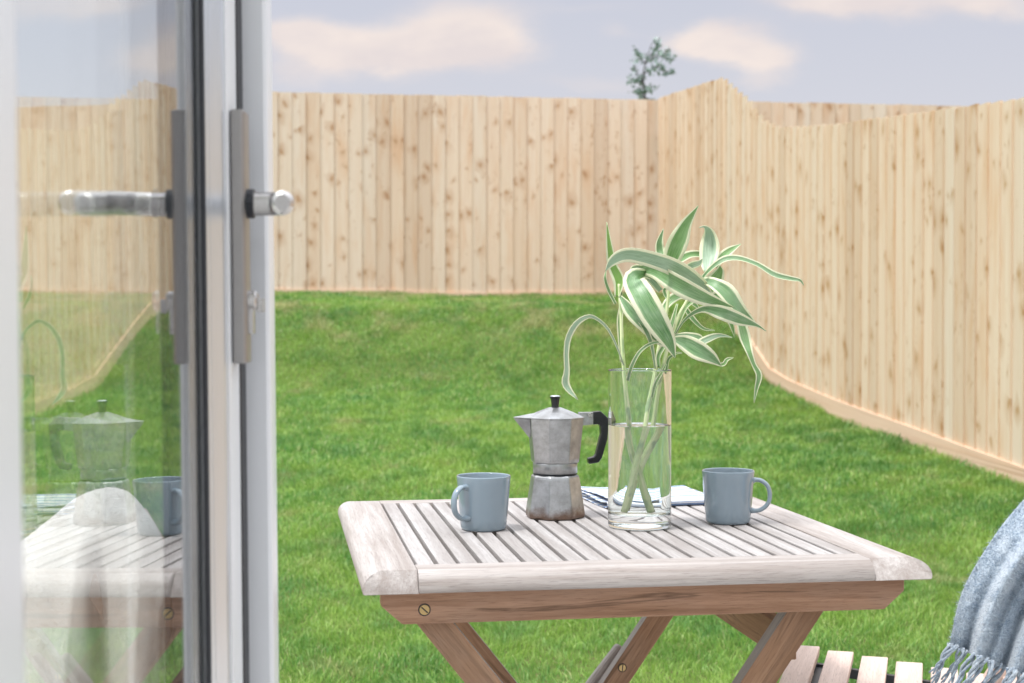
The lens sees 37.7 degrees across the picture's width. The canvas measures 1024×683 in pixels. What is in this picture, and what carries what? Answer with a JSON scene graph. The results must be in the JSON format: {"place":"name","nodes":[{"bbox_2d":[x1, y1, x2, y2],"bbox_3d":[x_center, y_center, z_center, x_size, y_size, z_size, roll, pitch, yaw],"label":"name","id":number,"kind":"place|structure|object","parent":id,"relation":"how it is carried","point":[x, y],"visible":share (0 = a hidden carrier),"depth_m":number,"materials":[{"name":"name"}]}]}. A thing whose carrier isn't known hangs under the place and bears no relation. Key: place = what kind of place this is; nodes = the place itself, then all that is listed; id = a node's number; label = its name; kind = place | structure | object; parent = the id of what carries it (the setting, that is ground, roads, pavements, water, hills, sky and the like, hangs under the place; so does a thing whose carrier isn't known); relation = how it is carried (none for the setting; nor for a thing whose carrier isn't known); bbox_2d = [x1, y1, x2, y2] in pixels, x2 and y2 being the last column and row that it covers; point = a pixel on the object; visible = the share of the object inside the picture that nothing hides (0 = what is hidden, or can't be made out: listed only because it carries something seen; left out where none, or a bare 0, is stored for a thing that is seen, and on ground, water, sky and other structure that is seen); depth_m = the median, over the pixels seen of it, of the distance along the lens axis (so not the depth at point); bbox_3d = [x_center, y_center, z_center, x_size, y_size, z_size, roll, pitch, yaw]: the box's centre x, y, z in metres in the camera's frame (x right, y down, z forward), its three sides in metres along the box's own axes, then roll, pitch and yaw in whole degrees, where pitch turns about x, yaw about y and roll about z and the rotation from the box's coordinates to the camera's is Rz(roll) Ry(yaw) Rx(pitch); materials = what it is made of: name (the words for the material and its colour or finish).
{"place":"outdoors","nodes":[
{"label":"outdoors","id":0,"kind":"place"},
{"bbox_2d":[15,0,1023,105],"label":"sky","id":1,"kind":"structure","parent":0,"point":[888,52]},
{"bbox_2d":[19,289,1023,682],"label":"ground","id":2,"kind":"structure","parent":0,"point":[318,373],"depth_m":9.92,"materials":[{"name":"green plant"}]},
{"bbox_2d":[17,92,657,296],"bbox_3d":[-2.122,-1.174,13.486,7.038,2.121,0.180,0,1,-8],"label":"garden fence","id":3,"kind":"object","parent":2,"relation":"on","point":[463,195],"visible":0.57,"depth_m":13.56,"materials":[{"name":"brown wood"}]},
{"bbox_2d":[626,37,676,99],"bbox_3d":[1.671,-2.089,17.983,0.658,3.179,0.533,0,1,0],"label":"tree","id":4,"kind":"object","parent":2,"relation":"on","point":[641,92],"visible":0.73,"depth_m":17.94,"materials":[{"name":"green plant"}]},
{"bbox_2d":[655,77,1023,483],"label":"garden fence","id":5,"kind":"object","parent":2,"relation":"on","point":[895,244],"visible":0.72,"depth_m":8.72,"materials":[{"name":"brown wood"}]},
{"bbox_2d":[748,101,963,127],"bbox_3d":[4.257,-1.191,14.366,5.523,2.114,0.180,0,1,-8],"label":"garden fence","id":6,"kind":"object","parent":2,"relation":"on","point":[783,114],"visible":0.11,"depth_m":14.10,"materials":[{"name":"brown wood"}]},
{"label":"patio","id":7,"kind":"structure","parent":0,"visible":0},
{"bbox_2d":[89,508,163,619],"bbox_3d":[-0.299,0.634,2.092,0.541,0.760,0.400,0,1,-4],"label":"folding chair","id":8,"kind":"object","parent":7,"relation":"on","point":[95,596],"visible":0.04,"depth_m":1.88,"materials":[{"name":"brown wood"}]},
{"bbox_2d":[23,486,164,682],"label":"cream throw","id":9,"kind":"object","parent":8,"relation":"on","point":[111,538],"visible":0.89,"depth_m":1.84,"materials":[{"name":"white fabric"}]},
{"bbox_2d":[338,497,931,682],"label":"garden table","id":10,"kind":"object","parent":7,"relation":"on","point":[773,582],"visible":0.84,"depth_m":1.97,"materials":[{"name":"brown wood"}]},
{"bbox_2d":[451,472,510,531],"bbox_3d":[-0.043,0.240,2.229,0.081,0.080,0.097,0,1,8],"label":"mug","id":11,"kind":"object","parent":10,"relation":"on","point":[483,499],"visible":1,"depth_m":2.21,"materials":[{"name":"blue ceramic"}]},
{"bbox_2d":[513,395,607,520],"bbox_3d":[0.078,0.181,2.375,0.153,0.193,0.089,0,1,-9],"label":"moka pot","id":12,"kind":"object","parent":10,"relation":"on","point":[553,432],"visible":1,"depth_m":2.34,"materials":[{"name":"metal"}]},
{"bbox_2d":[608,368,671,530],"bbox_3d":[0.193,0.160,2.261,0.095,0.237,0.095,0,1,0],"label":"glass vase","id":13,"kind":"object","parent":10,"relation":"on","point":[639,442],"visible":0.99,"depth_m":2.22,"materials":[{"name":"clear glass"}]},
{"bbox_2d":[562,206,803,401],"bbox_3d":[0.244,0.028,2.242,0.383,0.462,0.133,0,1,-18],"label":"bamboo plant","id":14,"kind":"object","parent":13,"relation":"in","point":[713,293],"visible":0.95,"depth_m":2.22,"materials":[{"name":"green plant"}]},
{"bbox_2d":[581,485,703,507],"bbox_3d":[0.236,0.266,2.592,0.225,0.018,0.190,0,1,-16],"label":"book","id":15,"kind":"object","parent":10,"relation":"on","point":[680,495],"visible":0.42,"depth_m":2.56,"materials":[{"name":"paper"}]},
{"bbox_2d":[702,468,771,524],"bbox_3d":[0.341,0.238,2.314,0.097,0.080,0.081,0,1,-22],"label":"mug","id":16,"kind":"object","parent":10,"relation":"on","point":[728,494],"visible":1,"depth_m":2.28,"materials":[{"name":"blue ceramic"}]},
{"bbox_2d":[779,645,1023,682],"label":"folding chair","id":17,"kind":"object","parent":7,"relation":"on","point":[804,666],"visible":0.75,"depth_m":2.53,"materials":[{"name":"brown wood"}]},
{"bbox_2d":[929,500,1023,682],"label":"blue throw","id":18,"kind":"object","parent":17,"relation":"hanging from","point":[988,625],"visible":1,"depth_m":2.10,"materials":[{"name":"blue fabric"}]},
{"bbox_3d":[-0.265,-0.011,0.462,0.114,2.160,0.153,0,1,0],"label":"door frame","id":19,"kind":"object","parent":7,"relation":"on","visible":0},
{"bbox_2d":[0,0,293,682],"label":"patio door","id":20,"kind":"structure","parent":19,"relation":"attached to","point":[214,203],"depth_m":1.22,"materials":[{"name":"white plastic"}]}
]}

